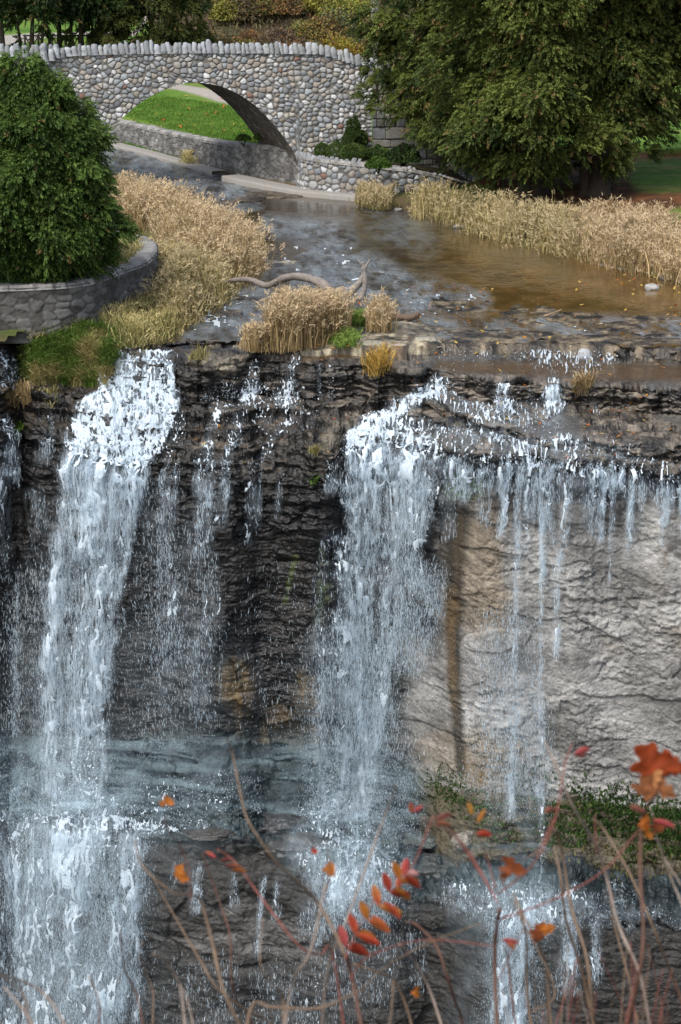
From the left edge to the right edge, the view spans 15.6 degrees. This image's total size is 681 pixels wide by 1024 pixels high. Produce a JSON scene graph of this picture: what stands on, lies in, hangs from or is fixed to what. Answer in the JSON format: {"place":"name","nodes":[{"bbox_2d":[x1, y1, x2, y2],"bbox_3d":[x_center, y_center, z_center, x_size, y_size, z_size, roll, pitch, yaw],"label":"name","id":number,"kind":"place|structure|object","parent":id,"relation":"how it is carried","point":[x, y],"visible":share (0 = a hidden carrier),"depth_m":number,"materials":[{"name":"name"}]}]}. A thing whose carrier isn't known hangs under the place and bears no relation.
{"place":"outdoors","nodes":[
{"label":"outdoors","id":0,"kind":"place"},
{"bbox_2d":[0,338,680,1023],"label":"cliff","id":1,"kind":"structure","parent":0,"point":[600,678],"depth_m":52.65,"materials":[{"name":"stone"}]},
{"bbox_2d":[3,379,39,410],"bbox_3d":[-6.909,-2.560,54.241,1.148,0.869,1.187,3,15,13],"label":"grass tuft","id":2,"kind":"object","parent":1,"relation":"on","point":[19,389],"visible":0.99,"depth_m":54.32,"materials":[{"name":"plant"}]},
{"bbox_2d":[15,314,132,388],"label":"green grass","id":3,"kind":"structure","parent":1,"relation":"on","point":[45,348],"depth_m":54.47,"materials":[{"name":"plant"}]},
{"bbox_2d":[187,342,210,364],"bbox_3d":[-3.064,-3.372,53.217,0.701,0.536,1.196,0,14,0],"label":"grass tuft","id":4,"kind":"object","parent":1,"relation":"on","point":[197,352],"visible":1,"depth_m":53.06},
{"bbox_2d":[185,826,235,840],"bbox_3d":[-2.745,6.782,52.206,1.076,0.208,0.728,0,14,0],"label":"fallen block","id":5,"kind":"object","parent":1,"relation":"on","point":[213,833],"depth_m":52.06,"materials":[{"name":"stone"}]},
{"bbox_2d":[43,466,411,734],"bbox_3d":[-0.348,6.491,52.207,16.576,16.218,4.541,5,15,20],"label":"falling veil","id":6,"kind":"object","parent":1,"relation":"on","point":[90,520],"visible":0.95,"depth_m":52.67,"materials":[{"name":"liquid"}]},
{"bbox_2d":[259,812,310,834],"bbox_3d":[-1.181,6.699,52.956,1.127,0.471,0.758,0,14,0],"label":"fallen block","id":7,"kind":"object","parent":1,"relation":"on","point":[282,823],"depth_m":52.76,"materials":[{"name":"stone"}]},
{"bbox_2d":[257,831,340,860],"bbox_3d":[-0.887,7.043,52.386,1.815,0.562,1.151,0,14,0],"label":"fallen block","id":8,"kind":"object","parent":1,"relation":"on","point":[290,845],"depth_m":52.05,"materials":[{"name":"stone"}]},
{"bbox_2d":[233,321,444,361],"bbox_3d":[0.181,-3.758,55.078,5.143,0.385,3.019,-7,16,-26],"label":"rock shelf","id":9,"kind":"object","parent":1,"relation":"on","point":[412,330],"visible":0.51,"depth_m":54.48,"materials":[{"name":"stone"}]},
{"bbox_2d":[236,319,274,353],"bbox_3d":[-1.841,-3.889,53.753,0.874,0.738,1.305,0,14,0],"label":"reed clump","id":10,"kind":"object","parent":9,"relation":"on","point":[253,335],"visible":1,"depth_m":53.48,"materials":[{"name":"beige plant"}]},
{"bbox_2d":[249,280,362,354],"bbox_3d":[-0.691,-4.431,54.528,2.092,1.401,3.783,7,16,24],"label":"reed clump","id":11,"kind":"object","parent":9,"relation":"on","point":[298,319],"visible":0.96,"depth_m":53.84,"materials":[{"name":"beige plant"}]},
{"bbox_2d":[328,324,366,348],"bbox_3d":[0.134,-3.865,54.355,0.921,0.480,1.536,0,14,0],"label":"reed clump","id":12,"kind":"object","parent":9,"relation":"on","point":[348,337],"visible":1,"depth_m":54.13,"materials":[{"name":"green plant"}]},
{"bbox_2d":[346,307,366,326],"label":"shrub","id":13,"kind":"object","parent":9,"relation":"on","point":[358,318],"visible":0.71,"depth_m":56.14,"materials":[{"name":"green plant"}]},
{"bbox_2d":[358,285,402,333],"bbox_3d":[0.888,-4.602,55.990,1.005,1.006,1.559,4,15,14],"label":"reed clump","id":14,"kind":"object","parent":9,"relation":"on","point":[380,317],"visible":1,"depth_m":55.77,"materials":[{"name":"beige plant"}]},
{"bbox_2d":[391,343,406,360],"bbox_3d":[1.270,-3.394,53.913,0.338,0.493,0.342,-10,17,-34],"label":"rock","id":15,"kind":"object","parent":9,"relation":"on","point":[402,354],"visible":0.61,"depth_m":53.77,"materials":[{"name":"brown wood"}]},
{"bbox_2d":[50,392,629,861],"bbox_3d":[0.012,5.644,53.113,16.645,17.419,6.368,5,15,20],"label":"falling veil","id":16,"kind":"object","parent":1,"relation":"on","point":[100,492],"visible":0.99,"depth_m":52.84,"materials":[{"name":"liquid"}]},
{"bbox_2d":[357,341,400,377],"bbox_3d":[0.883,-3.261,53.096,1.168,0.867,1.595,0,14,0],"label":"grass tuft","id":17,"kind":"object","parent":1,"relation":"on","point":[375,358],"visible":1,"depth_m":52.93,"materials":[{"name":"plant"}]},
{"bbox_2d":[381,832,436,851],"bbox_3d":[1.481,7.025,52.897,1.235,0.329,0.809,0,14,0],"label":"fallen block","id":18,"kind":"object","parent":1,"relation":"on","point":[412,840],"depth_m":52.66,"materials":[{"name":"stone"}]},
{"bbox_2d":[416,853,456,879],"bbox_3d":[1.992,7.613,52.332,1.577,0.749,1.156,0,14,0],"label":"fallen block","id":19,"kind":"object","parent":1,"relation":"on","point":[428,865],"depth_m":52.01,"materials":[{"name":"stone"}]},
{"bbox_2d":[193,271,680,461],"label":"leaf litter","id":20,"kind":"object","parent":1,"relation":"on","point":[505,355],"visible":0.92,"depth_m":53.95,"materials":[{"name":"plant"}]},
{"bbox_2d":[451,830,472,849],"bbox_3d":[2.545,6.857,51.715,0.490,0.365,0.440,3,15,12],"label":"fallen block","id":21,"kind":"object","parent":1,"relation":"on","point":[465,837],"depth_m":51.58,"materials":[{"name":"stone"}]},
{"bbox_2d":[443,472,487,500],"bbox_3d":[2.549,-0.541,50.605,0.346,0.689,1.495,-8,16,-28],"label":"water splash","id":22,"kind":"object","parent":1,"relation":"on","point":[461,485],"visible":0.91,"depth_m":50.63,"materials":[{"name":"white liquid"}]},
{"bbox_2d":[415,761,680,882],"bbox_3d":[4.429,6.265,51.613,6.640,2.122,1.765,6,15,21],"label":"ground cover","id":23,"kind":"object","parent":1,"relation":"on","point":[595,804],"visible":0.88,"depth_m":51.50,"materials":[{"name":"green plant"}]},
{"bbox_2d":[432,326,680,360],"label":"rock shelf","id":24,"kind":"object","parent":1,"relation":"on","point":[480,341],"visible":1,"depth_m":54.70,"materials":[{"name":"stone"}]},
{"bbox_2d":[568,367,602,396],"bbox_3d":[5.128,-2.696,51.645,0.922,0.630,0.924,8,17,29],"label":"grass tuft","id":25,"kind":"object","parent":1,"relation":"on","point":[581,381],"visible":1,"depth_m":51.69,"materials":[{"name":"plant"}]},
{"bbox_2d":[0,349,680,1023],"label":"waterfall","id":26,"kind":"structure","parent":0,"point":[84,433],"depth_m":52.83,"materials":[{"name":"white liquid"}]},
{"bbox_2d":[0,0,680,347],"bbox_3d":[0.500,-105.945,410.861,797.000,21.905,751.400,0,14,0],"label":"ground","id":27,"kind":"structure","parent":0,"point":[655,182],"depth_m":79.76,"materials":[{"name":"plant"}]},
{"bbox_2d":[0,0,88,50],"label":"cedar tree","id":28,"kind":"object","parent":27,"relation":"on","point":[48,6],"visible":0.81,"depth_m":108.39,"materials":[{"name":"green plant"}]},
{"bbox_2d":[6,0,97,47],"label":"cedar tree","id":29,"kind":"object","parent":27,"relation":"on","point":[24,14],"visible":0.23,"depth_m":110.90,"materials":[{"name":"green plant"}]},
{"bbox_2d":[0,46,114,283],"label":"cedar tree","id":30,"kind":"object","parent":27,"relation":"on","point":[22,197],"visible":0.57,"depth_m":54.27,"materials":[{"name":"green plant"}]},
{"bbox_2d":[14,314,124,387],"bbox_3d":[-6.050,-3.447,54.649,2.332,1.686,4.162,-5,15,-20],"label":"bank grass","id":31,"kind":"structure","parent":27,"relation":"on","point":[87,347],"depth_m":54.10,"materials":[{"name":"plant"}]},
{"bbox_2d":[0,66,142,283],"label":"cedar tree","id":32,"kind":"object","parent":27,"relation":"on","point":[58,142],"visible":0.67,"depth_m":54.46,"materials":[{"name":"green plant"}]},
{"bbox_2d":[10,0,144,46],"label":"cedar tree","id":33,"kind":"object","parent":27,"relation":"on","point":[96,8],"visible":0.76,"depth_m":109.55,"materials":[{"name":"green plant"}]},
{"bbox_2d":[0,234,158,343],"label":"garden wall","id":34,"kind":"structure","parent":27,"relation":"on","point":[31,307],"depth_m":55.03,"materials":[{"name":"stone"}]},
{"bbox_2d":[93,236,196,357],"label":"bank grass","id":35,"kind":"structure","parent":27,"relation":"on","point":[151,324],"depth_m":55.68,"materials":[{"name":"plant"}]},
{"bbox_2d":[85,0,217,46],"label":"cedar tree","id":36,"kind":"object","parent":27,"relation":"on","point":[168,11],"visible":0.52,"depth_m":110.36,"materials":[{"name":"green plant"}]},
{"bbox_2d":[133,225,246,333],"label":"reed grass","id":37,"kind":"structure","parent":27,"relation":"on","point":[196,281],"depth_m":59.37,"materials":[{"name":"plant"}]},
{"bbox_2d":[223,273,348,306],"bbox_3d":[-1.358,-5.301,57.697,0.314,0.884,6.204,-7,16,-27],"label":"fallen log","id":38,"kind":"object","parent":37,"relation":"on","point":[309,278],"visible":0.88,"depth_m":57.30,"materials":[{"name":"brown wood"}]},
{"bbox_2d":[124,94,257,157],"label":"lawn grass","id":39,"kind":"structure","parent":27,"relation":"on","point":[216,120],"depth_m":95.00,"materials":[{"name":"plant"}]},
{"bbox_2d":[108,169,285,291],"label":"reed grass","id":40,"kind":"structure","parent":27,"relation":"on","point":[158,207],"depth_m":66.43,"materials":[{"name":"plant"}]},
{"bbox_2d":[109,119,297,184],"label":"river wall","id":41,"kind":"structure","parent":27,"relation":"on","point":[268,162],"depth_m":86.79,"materials":[{"name":"stone"}]},
{"bbox_2d":[207,308,241,317],"bbox_3d":[-2.832,-4.620,58.610,1.047,0.297,1.249,-10,17,-33],"label":"rock shelf","id":42,"kind":"object","parent":27,"relation":"on","point":[226,313],"visible":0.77,"depth_m":58.35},
{"bbox_2d":[0,39,451,169],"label":"stone bridge","id":43,"kind":"structure","parent":27,"relation":"on","point":[292,99],"depth_m":81.53,"materials":[{"name":"stone"}]},
{"bbox_2d":[208,0,247,21],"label":"hillside bush","id":44,"kind":"object","parent":27,"relation":"on","point":[217,12],"visible":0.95,"depth_m":121.47,"materials":[{"name":"yellow plant"}]},
{"bbox_2d":[222,0,273,20],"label":"hillside bush","id":45,"kind":"object","parent":27,"relation":"on","point":[240,6],"visible":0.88,"depth_m":121.38,"materials":[{"name":"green plant"}]},
{"bbox_2d":[240,0,285,15],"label":"hillside bush","id":46,"kind":"object","parent":27,"relation":"on","point":[266,4],"visible":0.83,"depth_m":121.44,"materials":[{"name":"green plant"}]},
{"bbox_2d":[247,0,306,15],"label":"hillside bush","id":47,"kind":"object","parent":27,"relation":"on","point":[282,3],"visible":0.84,"depth_m":121.52,"materials":[{"name":"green plant"}]},
{"bbox_2d":[257,20,315,45],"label":"hillside bush","id":48,"kind":"object","parent":27,"relation":"on","point":[280,34],"visible":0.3,"depth_m":118.25,"materials":[{"name":"brown plant"}]},
{"bbox_2d":[166,0,422,62],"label":"undergrowth","id":49,"kind":"object","parent":27,"relation":"on","point":[260,21],"visible":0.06,"depth_m":121.60,"materials":[{"name":"green plant"}]},
{"bbox_2d":[285,18,323,40],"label":"hillside bush","id":50,"kind":"object","parent":27,"relation":"on","point":[297,23],"visible":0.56,"depth_m":119.49,"materials":[{"name":"green plant"}]},
{"bbox_2d":[294,14,352,44],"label":"hillside bush","id":51,"kind":"object","parent":27,"relation":"on","point":[302,33],"visible":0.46,"depth_m":119.03,"materials":[{"name":"brown plant"}]},
{"bbox_2d":[314,5,364,41],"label":"hillside bush","id":52,"kind":"object","parent":27,"relation":"on","point":[339,17],"visible":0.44,"depth_m":119.75,"materials":[{"name":"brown plant"}]},
{"bbox_2d":[318,19,364,55],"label":"hillside bush","id":53,"kind":"object","parent":27,"relation":"on","point":[352,47],"visible":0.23,"depth_m":115.94,"materials":[{"name":"yellow plant"}]},
{"bbox_2d":[315,0,370,32],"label":"hillside bush","id":54,"kind":"object","parent":27,"relation":"on","point":[354,3],"visible":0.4,"depth_m":120.75,"materials":[{"name":"yellow plant"}]},
{"bbox_2d":[295,150,469,194],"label":"planter wall","id":55,"kind":"structure","parent":27,"relation":"on","point":[326,173],"depth_m":79.36,"materials":[{"name":"stone"}]},
{"bbox_2d":[364,156,391,174],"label":"hanging juniper","id":56,"kind":"object","parent":55,"relation":"on","point":[379,163],"visible":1,"depth_m":77.83,"materials":[{"name":"green plant"}]},
{"bbox_2d":[313,154,472,185],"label":"planting bed","id":57,"kind":"object","parent":27,"relation":"on","point":[450,173],"visible":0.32,"depth_m":81.77,"materials":[{"name":"soil"}]},
{"bbox_2d":[326,141,343,158],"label":"round shrub","id":58,"kind":"object","parent":57,"relation":"on","point":[330,148],"visible":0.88,"depth_m":79.95,"materials":[{"name":"green plant"}]},
{"bbox_2d":[335,113,369,156],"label":"conical shrub","id":59,"kind":"object","parent":57,"relation":"on","point":[357,131],"visible":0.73,"depth_m":81.27,"materials":[{"name":"green plant"}]},
{"bbox_2d":[339,143,366,160],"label":"round shrub","id":60,"kind":"object","parent":57,"relation":"on","point":[361,149],"visible":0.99,"depth_m":79.35,"materials":[{"name":"green plant"}]},
{"bbox_2d":[360,144,389,158],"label":"spreading shrub","id":61,"kind":"object","parent":57,"relation":"on","point":[378,150],"visible":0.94,"depth_m":79.93,"materials":[{"name":"green plant"}]},
{"bbox_2d":[385,142,421,166],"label":"spreading shrub","id":62,"kind":"object","parent":57,"relation":"on","point":[399,153],"visible":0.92,"depth_m":79.53,"materials":[{"name":"green plant"}]},
{"bbox_2d":[345,0,480,163],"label":"cedar tree","id":63,"kind":"object","parent":27,"relation":"on","point":[392,42],"visible":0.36,"depth_m":78.61,"materials":[{"name":"green plant"}]},
{"bbox_2d":[404,175,485,230],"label":"reed grass","id":64,"kind":"structure","parent":27,"relation":"on","point":[439,203],"depth_m":74.27,"materials":[{"name":"plant"}]},
{"bbox_2d":[410,0,562,177],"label":"cedar tree","id":65,"kind":"object","parent":27,"relation":"on","point":[419,41],"visible":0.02,"depth_m":78.09,"materials":[{"name":"green plant"}]},
{"bbox_2d":[380,0,680,197],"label":"cedar tree","id":66,"kind":"object","parent":27,"relation":"on","point":[476,126],"visible":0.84,"depth_m":73.49,"materials":[{"name":"green plant"}]},
{"bbox_2d":[455,185,613,262],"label":"reed grass","id":67,"kind":"structure","parent":27,"relation":"on","point":[497,218],"depth_m":69.67,"materials":[{"name":"plant"}]},
{"bbox_2d":[430,0,680,197],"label":"cedar tree","id":68,"kind":"object","parent":27,"relation":"on","point":[621,51],"visible":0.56,"depth_m":73.24,"materials":[{"name":"green plant"}]},
{"bbox_2d":[539,193,680,285],"bbox_3d":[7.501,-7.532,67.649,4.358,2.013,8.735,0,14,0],"label":"reed grass","id":69,"kind":"structure","parent":27,"relation":"on","point":[610,250],"depth_m":66.56,"materials":[{"name":"plant"}]},
{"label":"rock shelf","id":70,"kind":"structure","parent":27,"relation":"on","visible":0},
{"bbox_2d":[348,175,401,210],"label":"reed clump","id":71,"kind":"object","parent":70,"relation":"on","point":[378,196],"visible":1,"depth_m":76.61,"materials":[{"name":"beige plant"}]},
{"bbox_2d":[92,142,680,347],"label":"river","id":72,"kind":"structure","parent":0,"point":[422,259],"depth_m":64.84,"materials":[{"name":"liquid"}]},
{"bbox_2d":[112,143,222,173],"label":"concrete ledge","id":73,"kind":"object","parent":72,"relation":"in","point":[166,158],"visible":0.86,"depth_m":89.90,"materials":[{"name":"concrete"}]},
{"bbox_2d":[214,197,265,203],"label":"rock shelf","id":74,"kind":"object","parent":72,"relation":"in","point":[248,199],"visible":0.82,"depth_m":78.76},
{"bbox_2d":[247,190,302,198],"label":"rock shelf","id":75,"kind":"object","parent":72,"relation":"in","point":[272,194],"visible":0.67,"depth_m":79.98,"materials":[{"name":"stone"}]},
{"bbox_2d":[222,174,358,200],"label":"concrete ledge","id":76,"kind":"object","parent":72,"relation":"in","point":[252,182],"visible":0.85,"depth_m":80.81,"materials":[{"name":"concrete"}]},
{"bbox_2d":[337,259,369,300],"bbox_3d":[0.248,-5.197,57.389,0.880,1.367,0.374,0,14,0],"label":"driftwood root","id":77,"kind":"object","parent":72,"relation":"on","point":[362,280],"visible":0.63,"depth_m":57.26,"materials":[{"name":"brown wood"}]},
{"bbox_2d":[135,173,600,330],"bbox_3d":[-0.757,-8.617,73.708,10.580,0.077,37.217,-1,14,-5],"label":"river foam","id":78,"kind":"object","parent":72,"relation":"on","point":[216,322],"visible":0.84,"depth_m":59.28,"materials":[{"name":"white liquid"}]},
{"bbox_2d":[429,291,678,336],"bbox_3d":[6.030,-4.445,57.960,9.986,0.282,3.529,9,17,32],"label":"rock shelf","id":79,"kind":"object","parent":72,"relation":"in","point":[441,303],"visible":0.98,"depth_m":57.91,"materials":[{"name":"stone"}]},
{"bbox_2d":[407,180,510,201],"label":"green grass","id":80,"kind":"structure","parent":0,"point":[482,189],"depth_m":78.02,"materials":[{"name":"plant"}]},
{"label":"near bank","id":81,"kind":"structure","parent":0,"visible":0},
{"bbox_2d":[0,973,64,1023],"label":"sapling","id":82,"kind":"object","parent":81,"relation":"on","point":[26,1012],"visible":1,"depth_m":4.60,"materials":[{"name":"brown plant"}]},
{"bbox_2d":[120,931,153,1023],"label":"sapling","id":83,"kind":"object","parent":81,"relation":"on","point":[140,1010],"visible":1,"depth_m":5.47,"materials":[{"name":"brown plant"}]},
{"bbox_2d":[153,953,193,1023],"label":"sapling","id":84,"kind":"object","parent":81,"relation":"on","point":[181,987],"visible":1,"depth_m":4.60,"materials":[{"name":"brown plant"}]},
{"bbox_2d":[134,796,240,1023],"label":"sapling","id":85,"kind":"object","parent":81,"relation":"on","point":[179,873],"visible":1,"depth_m":4.83,"materials":[{"name":"brown plant"}]},
{"bbox_2d":[149,872,271,1023],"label":"sapling","id":86,"kind":"object","parent":81,"relation":"on","point":[221,992],"visible":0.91,"depth_m":5.41,"materials":[{"name":"brown plant"}]},
{"bbox_2d":[202,853,252,1023],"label":"sapling","id":87,"kind":"object","parent":81,"relation":"on","point":[232,984],"visible":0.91,"depth_m":5.61,"materials":[{"name":"brown plant"}]},
{"bbox_2d":[259,918,284,1023],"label":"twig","id":88,"kind":"object","parent":81,"relation":"on","point":[281,993],"visible":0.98,"depth_m":5.27,"materials":[{"name":"brown plant"}]},
{"bbox_2d":[205,849,344,1023],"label":"sapling","id":89,"kind":"object","parent":81,"relation":"on","point":[236,867],"visible":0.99,"depth_m":5.04,"materials":[{"name":"red plant"}]},
{"bbox_2d":[227,740,360,1010],"bbox_3d":[-0.081,0.788,4.848,0.277,0.709,0.123,0,14,0],"label":"sapling","id":90,"kind":"object","parent":81,"relation":"on","point":[307,891],"visible":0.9,"depth_m":4.83,"materials":[{"name":"brown plant"}]},
{"bbox_2d":[246,990,360,1023],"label":"sapling","id":91,"kind":"object","parent":81,"relation":"on","point":[299,1008],"visible":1,"depth_m":4.55,"materials":[{"name":"brown plant"}]},
{"bbox_2d":[284,846,335,1023],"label":"sapling","id":92,"kind":"object","parent":81,"relation":"on","point":[329,869],"visible":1,"depth_m":4.70,"materials":[{"name":"brown plant"}]},
{"bbox_2d":[321,783,395,1023],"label":"sapling","id":93,"kind":"object","parent":81,"relation":"on","point":[345,922],"visible":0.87,"depth_m":5.28,"materials":[{"name":"brown plant"}]},
{"bbox_2d":[352,943,441,1023],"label":"sapling","id":94,"kind":"object","parent":81,"relation":"on","point":[416,991],"visible":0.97,"depth_m":5.47,"materials":[{"name":"brown plant"}]},
{"bbox_2d":[338,858,495,1023],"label":"sapling","id":95,"kind":"object","parent":81,"relation":"on","point":[369,937],"visible":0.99,"depth_m":4.62,"materials":[{"name":"orange plant"}]},
{"bbox_2d":[405,921,463,1023],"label":"sapling","id":96,"kind":"object","parent":81,"relation":"on","point":[444,968],"visible":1,"depth_m":5.29,"materials":[{"name":"brown plant"}]},
{"bbox_2d":[403,743,639,1023],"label":"sapling","id":97,"kind":"object","parent":81,"relation":"on","point":[510,867],"visible":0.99,"depth_m":4.59,"materials":[{"name":"brown plant"}]},
{"bbox_2d":[499,877,555,1023],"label":"sapling","id":98,"kind":"object","parent":81,"relation":"on","point":[526,966],"visible":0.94,"depth_m":5.22,"materials":[{"name":"brown plant"}]},
{"bbox_2d":[505,900,552,1023],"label":"sapling","id":99,"kind":"object","parent":81,"relation":"on","point":[548,987],"visible":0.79,"depth_m":5.58,"materials":[{"name":"brown plant"}]},
{"bbox_2d":[529,828,597,1023],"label":"sapling","id":100,"kind":"object","parent":81,"relation":"on","point":[540,930],"visible":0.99,"depth_m":4.95,"materials":[{"name":"brown plant"}]},
{"bbox_2d":[501,963,680,1023],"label":"brush","id":101,"kind":"object","parent":81,"relation":"on","point":[578,1000],"visible":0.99,"depth_m":4.91,"materials":[{"name":"brown plant"}]},
{"bbox_2d":[553,845,638,1023],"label":"sapling","id":102,"kind":"object","parent":81,"relation":"on","point":[571,938],"visible":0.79,"depth_m":5.65,"materials":[{"name":"brown plant"}]},
{"bbox_2d":[543,739,650,1023],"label":"sapling","id":103,"kind":"object","parent":81,"relation":"on","point":[614,909],"visible":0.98,"depth_m":5.16,"materials":[{"name":"brown plant"}]},
{"bbox_2d":[532,941,662,1023],"bbox_3d":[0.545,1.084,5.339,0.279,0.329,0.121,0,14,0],"label":"brush","id":104,"kind":"object","parent":81,"relation":"on","point":[581,994],"visible":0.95,"depth_m":5.33,"materials":[{"name":"brown plant"}]},
{"bbox_2d":[542,944,671,1023],"bbox_3d":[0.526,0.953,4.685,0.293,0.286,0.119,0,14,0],"label":"brush","id":105,"kind":"object","parent":81,"relation":"on","point":[640,1004],"visible":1,"depth_m":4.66,"materials":[{"name":"brown plant"}]},
{"bbox_2d":[592,817,680,999],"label":"sapling","id":106,"kind":"object","parent":81,"relation":"on","point":[649,917],"visible":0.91,"depth_m":5.25,"materials":[{"name":"brown plant"}]},
{"bbox_2d":[627,742,680,1023],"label":"sapling","id":107,"kind":"object","parent":81,"relation":"on","point":[652,765],"visible":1,"depth_m":4.44,"materials":[{"name":"plant"}]},
{"bbox_2d":[652,813,680,902],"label":"sapling","id":108,"kind":"object","parent":81,"relation":"on","point":[662,854],"visible":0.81,"depth_m":5.19,"materials":[{"name":"brown plant"}]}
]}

